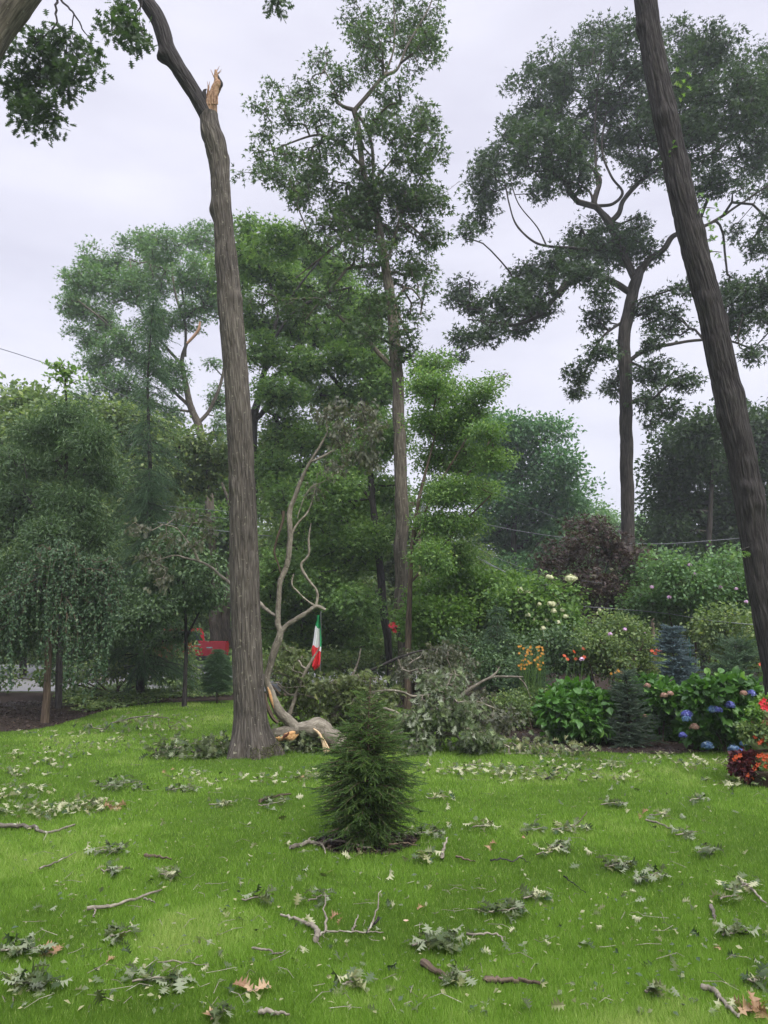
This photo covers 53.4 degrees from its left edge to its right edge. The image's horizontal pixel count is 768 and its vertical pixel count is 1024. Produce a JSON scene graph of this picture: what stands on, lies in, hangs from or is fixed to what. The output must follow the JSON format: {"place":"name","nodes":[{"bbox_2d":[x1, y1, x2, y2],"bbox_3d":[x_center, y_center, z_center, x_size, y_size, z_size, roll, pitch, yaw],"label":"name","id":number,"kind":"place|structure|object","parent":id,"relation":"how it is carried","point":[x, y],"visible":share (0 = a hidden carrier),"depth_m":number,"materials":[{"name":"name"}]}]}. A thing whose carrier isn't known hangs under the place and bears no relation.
{"place":"outdoors","nodes":[
{"label":"outdoors","id":0,"kind":"place"},
{"bbox_2d":[0,665,416,690],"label":"road","id":1,"kind":"structure","parent":0,"point":[24,687],"depth_m":25.38,"materials":[{"name":"grey asphalt"}]},
{"bbox_2d":[155,628,229,660],"bbox_3d":[-9.306,6.348,35.525,1.904,1.860,5.715,7,-11,-37],"label":"pickup truck","id":2,"kind":"object","parent":1,"relation":"on","point":[207,647],"visible":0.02,"depth_m":33.55,"materials":[{"name":"red metal"}]},
{"bbox_2d":[0,650,767,1023],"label":"lawn","id":3,"kind":"structure","parent":0,"point":[284,766],"depth_m":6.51,"materials":[{"name":"plant"}]},
{"bbox_2d":[0,931,58,956],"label":"leafy sprig","id":4,"kind":"object","parent":3,"relation":"on","point":[26,944],"visible":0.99,"depth_m":3.82,"materials":[{"name":"green plant"}]},
{"bbox_2d":[0,959,71,996],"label":"leafy sprig","id":5,"kind":"object","parent":3,"relation":"on","point":[32,981],"visible":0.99,"depth_m":3.46,"materials":[{"name":"green plant"}]},
{"bbox_2d":[0,823,75,833],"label":"fallen stick","id":6,"kind":"object","parent":3,"relation":"on","point":[18,826],"visible":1,"depth_m":6.29,"materials":[{"name":"brown wood"}]},
{"bbox_2d":[0,0,113,147],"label":"corner oak tree","id":7,"kind":"object","parent":3,"relation":"on","point":[15,15],"visible":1,"depth_m":12.10,"materials":[{"name":"green plant"}]},
{"bbox_2d":[0,371,143,675],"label":"background tree","id":8,"kind":"object","parent":3,"relation":"on","point":[17,399],"visible":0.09,"depth_m":28.42,"materials":[{"name":"green plant"}]},
{"bbox_2d":[83,840,130,855],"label":"leafy sprig","id":9,"kind":"object","parent":3,"relation":"on","point":[111,849],"visible":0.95,"depth_m":5.59,"materials":[{"name":"green plant"}]},
{"bbox_2d":[89,774,145,791],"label":"leafy sprig","id":10,"kind":"object","parent":3,"relation":"on","point":[119,783],"visible":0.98,"depth_m":7.99,"materials":[{"name":"green plant"}]},
{"bbox_2d":[102,922,141,945],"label":"leafy sprig","id":11,"kind":"object","parent":3,"relation":"on","point":[111,929],"visible":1,"depth_m":4.03,"materials":[{"name":"green plant"}]},
{"bbox_2d":[87,889,161,917],"bbox_3d":[-1.497,2.305,4.500,0.507,0.030,0.198,9,-13,-44],"label":"fallen stick","id":12,"kind":"object","parent":3,"relation":"on","point":[94,907],"visible":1,"depth_m":4.49,"materials":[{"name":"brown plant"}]},
{"bbox_2d":[73,708,193,733],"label":"fallen branch","id":13,"kind":"object","parent":3,"relation":"on","point":[89,726],"visible":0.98,"depth_m":12.57,"materials":[{"name":"green plant"}]},
{"bbox_2d":[49,217,231,648],"bbox_3d":[-12.517,-4.697,39.615,10.750,25.112,8.150,0,-9,0],"label":"wide oak tree","id":14,"kind":"object","parent":3,"relation":"on","point":[87,280],"visible":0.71,"depth_m":38.70,"materials":[{"name":"green plant"}]},
{"bbox_2d":[0,692,281,731],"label":"mulch bed","id":15,"kind":"object","parent":3,"relation":"on","point":[5,697],"visible":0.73,"depth_m":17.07,"materials":[{"name":"soil"}]},
{"bbox_2d":[0,537,126,722],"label":"weeping cherry tree","id":16,"kind":"object","parent":15,"relation":"on","point":[61,577],"visible":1,"depth_m":14.09,"materials":[{"name":"green plant"}]},
{"bbox_2d":[0,357,138,708],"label":"sapling tree","id":17,"kind":"object","parent":15,"relation":"on","point":[60,463],"visible":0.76,"depth_m":16.65,"materials":[{"name":"green plant"}]},
{"bbox_2d":[0,640,203,693],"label":"roadside shrub","id":18,"kind":"object","parent":15,"relation":"on","point":[81,673],"visible":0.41,"depth_m":20.16,"materials":[{"name":"green plant"}]},
{"bbox_2d":[74,468,209,702],"bbox_3d":[-6.244,1.866,19.972,3.408,6.148,3.204,9,-13,-43],"label":"drooping hemlock","id":19,"kind":"object","parent":15,"relation":"on","point":[145,664],"visible":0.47,"depth_m":19.58,"materials":[{"name":"green plant"}]},
{"bbox_2d":[104,293,197,691],"bbox_3d":[-6.336,-0.662,20.766,3.002,11.101,2.841,0,-9,0],"label":"tall spruce","id":20,"kind":"object","parent":15,"relation":"on","point":[147,335],"visible":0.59,"depth_m":20.89,"materials":[{"name":"green plant"}]},
{"bbox_2d":[0,615,283,664],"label":"hedge","id":21,"kind":"object","parent":3,"relation":"on","point":[41,662],"visible":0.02,"depth_m":40.53,"materials":[{"name":"green plant"}]},
{"bbox_2d":[52,677,232,711],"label":"ground cover","id":22,"kind":"object","parent":3,"relation":"on","point":[105,697],"visible":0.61,"depth_m":18.72,"materials":[{"name":"green plant"}]},
{"bbox_2d":[87,524,229,706],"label":"shade tree","id":23,"kind":"object","parent":3,"relation":"on","point":[136,625],"visible":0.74,"depth_m":16.72,"materials":[{"name":"green plant"}]},
{"bbox_2d":[124,961,198,993],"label":"leafy sprig","id":24,"kind":"object","parent":3,"relation":"on","point":[176,975],"visible":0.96,"depth_m":3.50,"materials":[{"name":"green plant"}]},
{"bbox_2d":[138,730,229,760],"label":"fallen branch","id":25,"kind":"object","parent":3,"relation":"on","point":[211,748],"visible":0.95,"depth_m":9.99,"materials":[{"name":"green plant"}]},
{"bbox_2d":[73,391,306,661],"bbox_3d":[-8.011,0.829,30.808,10.510,11.410,7.721,0,-9,0],"label":"background tree","id":26,"kind":"object","parent":3,"relation":"on","point":[196,455],"visible":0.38,"depth_m":29.14,"materials":[{"name":"green plant"}]},
{"bbox_2d":[90,0,294,759],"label":"broken oak tree","id":27,"kind":"object","parent":3,"relation":"on","point":[253,737],"visible":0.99,"depth_m":10.81,"materials":[{"name":"brown plant"}]},
{"bbox_2d":[128,448,268,632],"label":"background tree","id":28,"kind":"object","parent":3,"relation":"on","point":[223,544],"visible":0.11,"depth_m":38.49,"materials":[{"name":"green plant"}]},
{"bbox_2d":[198,649,232,702],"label":"topiary bush","id":29,"kind":"object","parent":3,"relation":"on","point":[215,678],"visible":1,"depth_m":17.96,"materials":[{"name":"green plant"}]},
{"bbox_2d":[206,997,234,1023],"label":"leafy sprig","id":30,"kind":"object","parent":3,"relation":"on","point":[216,1013],"visible":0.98,"depth_m":3.16,"materials":[{"name":"green plant"}]},
{"bbox_2d":[119,395,389,752],"bbox_3d":[-1.951,0.969,11.268,4.442,5.249,1.060,-3,-10,18],"label":"broken limb","id":31,"kind":"object","parent":3,"relation":"on","point":[293,728],"visible":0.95,"depth_m":10.99,"materials":[{"name":"brown plant"}]},
{"bbox_2d":[239,883,276,903],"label":"leafy sprig","id":32,"kind":"object","parent":3,"relation":"on","point":[265,898],"visible":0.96,"depth_m":4.58,"materials":[{"name":"green plant"}]},
{"bbox_2d":[272,730,326,753],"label":"fallen branch","id":33,"kind":"object","parent":3,"relation":"on","point":[303,743],"visible":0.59,"depth_m":10.48,"materials":[{"name":"green plant"}]},
{"bbox_2d":[200,207,408,531],"bbox_3d":[-2.987,-2.933,27.919,6.801,17.927,9.752,5,-10,-26],"label":"dense oak tree","id":34,"kind":"object","parent":3,"relation":"on","point":[262,262],"visible":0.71,"depth_m":27.49,"materials":[{"name":"green plant"}]},
{"bbox_2d":[229,642,383,696],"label":"roadside shrub","id":35,"kind":"object","parent":3,"relation":"on","point":[339,661],"visible":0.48,"depth_m":20.43,"materials":[{"name":"green plant"}]},
{"bbox_2d":[312,611,320,716],"bbox_3d":[-1.228,2.840,13.860,0.184,2.075,0.236,0,-9,0],"label":"flag","id":36,"kind":"object","parent":3,"relation":"on","point":[316,662],"visible":0.91,"depth_m":13.90,"materials":[{"name":"multicoloured fabric"}]},
{"bbox_2d":[299,884,337,909],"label":"leafy sprig","id":37,"kind":"object","parent":3,"relation":"on","point":[321,902],"visible":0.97,"depth_m":4.58,"materials":[{"name":"green plant"}]},
{"bbox_2d":[256,471,385,644],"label":"background tree","id":38,"kind":"object","parent":3,"relation":"on","point":[283,493],"visible":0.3,"depth_m":23.28,"materials":[{"name":"green plant"}]},
{"bbox_2d":[280,890,383,942],"bbox_3d":[-0.296,2.215,4.187,0.588,0.126,0.455,0,-9,0],"label":"fallen stick","id":39,"kind":"object","parent":3,"relation":"on","point":[316,929],"visible":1,"depth_m":4.13,"materials":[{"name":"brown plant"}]},
{"bbox_2d":[263,640,406,744],"bbox_3d":[-0.769,2.601,11.233,2.265,1.592,1.446,0,-9,0],"label":"fallen branch","id":40,"kind":"object","parent":3,"relation":"on","point":[341,696],"visible":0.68,"depth_m":11.30,"materials":[{"name":"green plant"}]},
{"bbox_2d":[259,559,415,676],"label":"background tree","id":41,"kind":"object","parent":3,"relation":"on","point":[335,629],"visible":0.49,"depth_m":22.73,"materials":[{"name":"green plant"}]},
{"bbox_2d":[331,965,374,996],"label":"leafy sprig","id":42,"kind":"object","parent":3,"relation":"on","point":[354,973],"visible":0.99,"depth_m":3.46,"materials":[{"name":"green plant"}]},
{"bbox_2d":[314,830,420,853],"bbox_3d":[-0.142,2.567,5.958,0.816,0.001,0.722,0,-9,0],"label":"mulch ring","id":43,"kind":"object","parent":3,"relation":"on","point":[409,837],"visible":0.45,"depth_m":5.75,"materials":[{"name":"soil"}]},
{"bbox_2d":[302,677,430,854],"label":"spruce","id":44,"kind":"object","parent":43,"relation":"on","point":[361,812],"visible":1,"depth_m":5.89,"materials":[{"name":"green plant"}]},
{"bbox_2d":[257,465,499,636],"bbox_3d":[-1.249,2.239,37.809,13.775,10.842,9.610,0,-9,0],"label":"background tree","id":45,"kind":"object","parent":3,"relation":"on","point":[389,570],"visible":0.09,"depth_m":36.67,"materials":[{"name":"green plant"}]},
{"bbox_2d":[0,705,759,819],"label":"leaf litter","id":46,"kind":"object","parent":3,"relation":"on","point":[95,801],"visible":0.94,"depth_m":8.67,"materials":[{"name":"green plant"}]},
{"bbox_2d":[0,756,767,1016],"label":"leaf scraps","id":47,"kind":"object","parent":3,"relation":"on","point":[328,976],"visible":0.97,"depth_m":3.92,"materials":[{"name":"green plant"}]},
{"bbox_2d":[0,751,767,1009],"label":"twig litter","id":48,"kind":"object","parent":3,"relation":"on","point":[363,924],"visible":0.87,"depth_m":3.95,"materials":[{"name":"brown plant"}]},
{"bbox_2d":[338,639,480,693],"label":"fallen branch","id":49,"kind":"object","parent":3,"relation":"on","point":[435,659],"visible":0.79,"depth_m":12.92,"materials":[{"name":"green plant"}]},
{"bbox_2d":[400,923,464,952],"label":"leafy sprig","id":50,"kind":"object","parent":3,"relation":"on","point":[443,939],"visible":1,"depth_m":3.92,"materials":[{"name":"green plant"}]},
{"bbox_2d":[369,659,507,767],"bbox_3d":[0.718,2.655,10.372,1.759,1.264,1.941,-4,-10,21],"label":"fallen branch","id":51,"kind":"object","parent":3,"relation":"on","point":[437,717],"visible":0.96,"depth_m":10.46,"materials":[{"name":"green plant"}]},
{"bbox_2d":[438,959,476,987],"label":"leafy sprig","id":52,"kind":"object","parent":3,"relation":"on","point":[454,974],"visible":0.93,"depth_m":3.49,"materials":[{"name":"green plant"}]},
{"bbox_2d":[450,668,532,737],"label":"fallen branch","id":53,"kind":"object","parent":3,"relation":"on","point":[496,723],"visible":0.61,"depth_m":11.09,"materials":[{"name":"green plant"}]},
{"bbox_2d":[478,897,528,923],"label":"leafy sprig","id":54,"kind":"object","parent":3,"relation":"on","point":[518,905],"visible":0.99,"depth_m":4.38,"materials":[{"name":"green plant"}]},
{"bbox_2d":[483,975,539,984],"bbox_3d":[0.583,2.144,3.495,0.266,0.037,0.042,-1,-9,6],"label":"fallen stick","id":55,"kind":"object","parent":3,"relation":"on","point":[493,979],"visible":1,"depth_m":3.49,"materials":[{"name":"wood"}]},
{"bbox_2d":[453,404,616,585],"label":"background tree","id":56,"kind":"object","parent":3,"relation":"on","point":[555,479],"visible":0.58,"depth_m":45.65,"materials":[{"name":"green plant"}]},
{"bbox_2d":[518,883,552,904],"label":"leafy sprig","id":57,"kind":"object","parent":3,"relation":"on","point":[532,893],"visible":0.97,"depth_m":4.59,"materials":[{"name":"green plant"}]},
{"bbox_2d":[318,672,761,753],"bbox_3d":[7.800,5.022,21.314,20.400,0.001,22.320,0,-9,0],"label":"mulch bed","id":58,"kind":"object","parent":3,"relation":"on","point":[602,684],"visible":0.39,"depth_m":11.79,"materials":[{"name":"soil"}]},
{"bbox_2d":[230,0,467,697],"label":"sparse oak tree","id":59,"kind":"object","parent":58,"relation":"on","point":[367,194],"visible":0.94,"depth_m":21.23,"materials":[{"name":"green plant"}]},
{"bbox_2d":[284,398,423,687],"bbox_3d":[-0.872,0.802,20.635,4.020,8.248,4.014,0,-9,0],"label":"slender maple tree","id":60,"kind":"object","parent":58,"relation":"on","point":[370,543],"visible":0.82,"depth_m":20.75,"materials":[{"name":"green plant"}]},
{"bbox_2d":[345,625,480,691],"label":"understorey shrub","id":61,"kind":"object","parent":58,"relation":"on","point":[384,667],"visible":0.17,"depth_m":21.42,"materials":[{"name":"green plant"}]},
{"bbox_2d":[392,529,499,680],"bbox_3d":[1.864,2.708,22.198,3.454,4.934,3.486,0,-9,0],"label":"arching shrub","id":62,"kind":"object","parent":58,"relation":"on","point":[421,575],"visible":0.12,"depth_m":22.80,"materials":[{"name":"green plant"}]},
{"bbox_2d":[396,346,523,709],"bbox_3d":[1.734,0.246,17.310,2.938,8.291,3.521,0,-9,0],"label":"locust tree","id":63,"kind":"object","parent":58,"relation":"on","point":[438,424],"visible":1,"depth_m":17.13,"materials":[{"name":"green plant"}]},
{"bbox_2d":[387,561,533,691],"bbox_3d":[1.925,2.827,18.205,3.712,3.435,3.108,0,-9,0],"label":"golden leaved shrub","id":64,"kind":"object","parent":58,"relation":"on","point":[438,607],"visible":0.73,"depth_m":17.72,"materials":[{"name":"green plant"}]},
{"bbox_2d":[469,605,524,706],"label":"false cypress","id":65,"kind":"object","parent":58,"relation":"on","point":[497,626],"visible":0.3,"depth_m":15.20,"materials":[{"name":"green plant"}]},
{"bbox_2d":[477,681,547,729],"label":"green shrub","id":66,"kind":"object","parent":58,"relation":"on","point":[517,701],"visible":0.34,"depth_m":12.97,"materials":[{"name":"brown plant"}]},
{"bbox_2d":[437,619,593,690],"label":"leafy border shrub","id":67,"kind":"object","parent":58,"relation":"on","point":[559,645],"visible":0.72,"depth_m":14.90,"materials":[{"name":"green plant"}]},
{"bbox_2d":[489,652,554,716],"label":"dark mounded conifer","id":68,"kind":"object","parent":58,"relation":"on","point":[516,681],"visible":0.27,"depth_m":13.89,"materials":[{"name":"green plant"}]},
{"bbox_2d":[516,645,545,727],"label":"coneflower clump","id":69,"kind":"object","parent":58,"relation":"on","point":[538,668],"visible":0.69,"depth_m":13.47,"materials":[{"name":"green plant"}]},
{"bbox_2d":[480,569,600,692],"bbox_3d":[3.368,2.793,16.805,2.700,3.056,2.318,0,-9,0],"label":"panicle hydrangea","id":70,"kind":"object","parent":58,"relation":"on","point":[530,601],"visible":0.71,"depth_m":16.34,"materials":[{"name":"green plant"}]},
{"bbox_2d":[530,675,621,744],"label":"hydrangea","id":71,"kind":"object","parent":58,"relation":"on","point":[573,709],"visible":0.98,"depth_m":11.23,"materials":[{"name":"green plant"}]},
{"bbox_2d":[525,509,661,687],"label":"purple leaf tree","id":72,"kind":"object","parent":58,"relation":"on","point":[616,547],"visible":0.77,"depth_m":18.27,"materials":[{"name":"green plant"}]},
{"bbox_2d":[438,6,767,663],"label":"round crowned oak tree","id":73,"kind":"object","parent":58,"relation":"on","point":[704,98],"visible":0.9,"depth_m":29.20,"materials":[{"name":"green plant"}]},
{"bbox_2d":[557,605,674,705],"bbox_3d":[4.570,2.923,14.890,2.286,2.200,2.023,0,-9,0],"label":"flowering shrub","id":74,"kind":"object","parent":58,"relation":"on","point":[630,638],"visible":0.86,"depth_m":14.78,"materials":[{"name":"green plant"}]},
{"bbox_2d":[600,668,668,748],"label":"grey dwarf spruce","id":75,"kind":"object","parent":58,"relation":"on","point":[630,735],"visible":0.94,"depth_m":11.04,"materials":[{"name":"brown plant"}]},
{"bbox_2d":[619,672,686,740],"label":"hydrangea","id":76,"kind":"object","parent":58,"relation":"on","point":[665,701],"visible":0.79,"depth_m":11.52,"materials":[{"name":"green plant"}]},
{"bbox_2d":[649,624,703,685],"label":"blue spruce","id":77,"kind":"object","parent":58,"relation":"on","point":[668,643],"visible":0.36,"depth_m":12.87,"materials":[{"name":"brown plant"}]},
{"bbox_2d":[609,540,751,675],"bbox_3d":[7.005,2.530,16.957,3.993,3.624,3.415,-4,-10,21],"label":"rose of sharon","id":78,"kind":"object","parent":58,"relation":"on","point":[725,582],"visible":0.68,"depth_m":16.65,"materials":[{"name":"green plant"}]},
{"bbox_2d":[676,666,764,752],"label":"hydrangea","id":79,"kind":"object","parent":58,"relation":"on","point":[712,712],"visible":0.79,"depth_m":10.39,"materials":[{"name":"green plant"}]},
{"bbox_2d":[680,600,763,685],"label":"dark border shrub","id":80,"kind":"object","parent":58,"relation":"on","point":[725,628],"visible":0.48,"depth_m":14.88,"materials":[{"name":"green plant"}]},
{"bbox_2d":[700,628,764,692],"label":"spreading conifer","id":81,"kind":"object","parent":58,"relation":"on","point":[738,659],"visible":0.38,"depth_m":13.64,"materials":[{"name":"green plant"}]},
{"bbox_2d":[478,730,601,757],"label":"fallen branch","id":82,"kind":"object","parent":3,"relation":"on","point":[541,743],"visible":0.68,"depth_m":10.25,"materials":[{"name":"green plant"}]},
{"bbox_2d":[551,817,592,833],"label":"leafy sprig","id":83,"kind":"object","parent":3,"relation":"on","point":[587,826],"visible":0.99,"depth_m":6.25,"materials":[{"name":"green plant"}]},
{"bbox_2d":[450,562,748,666],"bbox_3d":[10.308,4.554,32.729,17.105,4.660,8.585,0,-9,0],"label":"hedge","id":84,"kind":"object","parent":3,"relation":"on","point":[698,648],"visible":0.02,"depth_m":32.75,"materials":[{"name":"green plant"}]},
{"bbox_2d":[560,496,673,581],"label":"background tree","id":85,"kind":"object","parent":3,"relation":"on","point":[612,521],"visible":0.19,"depth_m":56.95,"materials":[{"name":"green plant"}]},
{"bbox_2d":[596,854,637,874],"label":"leafy sprig","id":86,"kind":"object","parent":3,"relation":"on","point":[628,863],"visible":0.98,"depth_m":5.23,"materials":[{"name":"green plant"}]},
{"bbox_2d":[633,396,767,669],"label":"background tree","id":87,"kind":"object","parent":3,"relation":"on","point":[691,457],"visible":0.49,"depth_m":36.71,"materials":[{"name":"green plant"}]},
{"bbox_2d":[634,0,767,694],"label":"leaning oak tree","id":88,"kind":"object","parent":3,"relation":"on","point":[747,486],"visible":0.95,"depth_m":10.00,"materials":[{"name":"brown plant"}]},
{"bbox_2d":[715,918,760,937],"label":"leafy sprig","id":89,"kind":"object","parent":3,"relation":"on","point":[734,928],"visible":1,"depth_m":4.06,"materials":[{"name":"green plant"}]},
{"bbox_2d":[716,871,762,893],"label":"leafy sprig","id":90,"kind":"object","parent":3,"relation":"on","point":[739,876],"visible":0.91,"depth_m":4.76,"materials":[{"name":"green plant"}]},
{"bbox_2d":[728,990,767,1019],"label":"dry leaf","id":91,"kind":"object","parent":3,"relation":"on","point":[755,1002],"visible":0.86,"depth_m":3.21,"materials":[{"name":"beige plant"}]},
{"bbox_2d":[739,960,767,994],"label":"leafy sprig","id":92,"kind":"object","parent":3,"relation":"on","point":[758,982],"visible":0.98,"depth_m":3.50,"materials":[{"name":"green plant"}]},
{"bbox_2d":[741,771,767,787],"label":"flower pot","id":93,"kind":"object","parent":3,"relation":"on","point":[760,775],"visible":0.37,"depth_m":8.06,"materials":[{"name":"grey"}]},
{"bbox_2d":[726,746,762,783],"bbox_3d":[3.914,2.748,8.239,0.414,0.412,0.460,-3,-10,21],"label":"coleus","id":94,"kind":"object","parent":93,"relation":"in","point":[745,762],"visible":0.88,"depth_m":8.15,"materials":[{"name":"red plant"}]},
{"bbox_2d":[732,750,767,783],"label":"impatiens","id":95,"kind":"object","parent":93,"relation":"in","point":[762,765],"visible":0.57,"depth_m":8.10,"materials":[{"name":"orange plant"}]},
{"bbox_2d":[751,718,767,754],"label":"planter stand","id":96,"kind":"object","parent":3,"relation":"on","point":[758,751],"visible":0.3,"depth_m":8.36,"materials":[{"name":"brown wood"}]},
{"bbox_2d":[745,740,767,748],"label":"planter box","id":97,"kind":"object","parent":96,"relation":"on","point":[755,745],"visible":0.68,"depth_m":8.29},
{"bbox_2d":[733,716,767,749],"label":"begonia","id":98,"kind":"object","parent":97,"relation":"in","point":[756,731],"visible":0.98,"depth_m":8.28,"materials":[{"name":"green plant"}]},
{"bbox_2d":[752,710,767,717],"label":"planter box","id":99,"kind":"object","parent":96,"relation":"on","point":[766,715],"visible":0.44,"depth_m":8.39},
{"bbox_2d":[744,692,767,724],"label":"geranium","id":100,"kind":"object","parent":99,"relation":"in","point":[760,704],"visible":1,"depth_m":8.36,"materials":[{"name":"green plant"}]},
{"bbox_2d":[0,0,767,634],"label":"sky","id":101,"kind":"structure","parent":0,"point":[134,155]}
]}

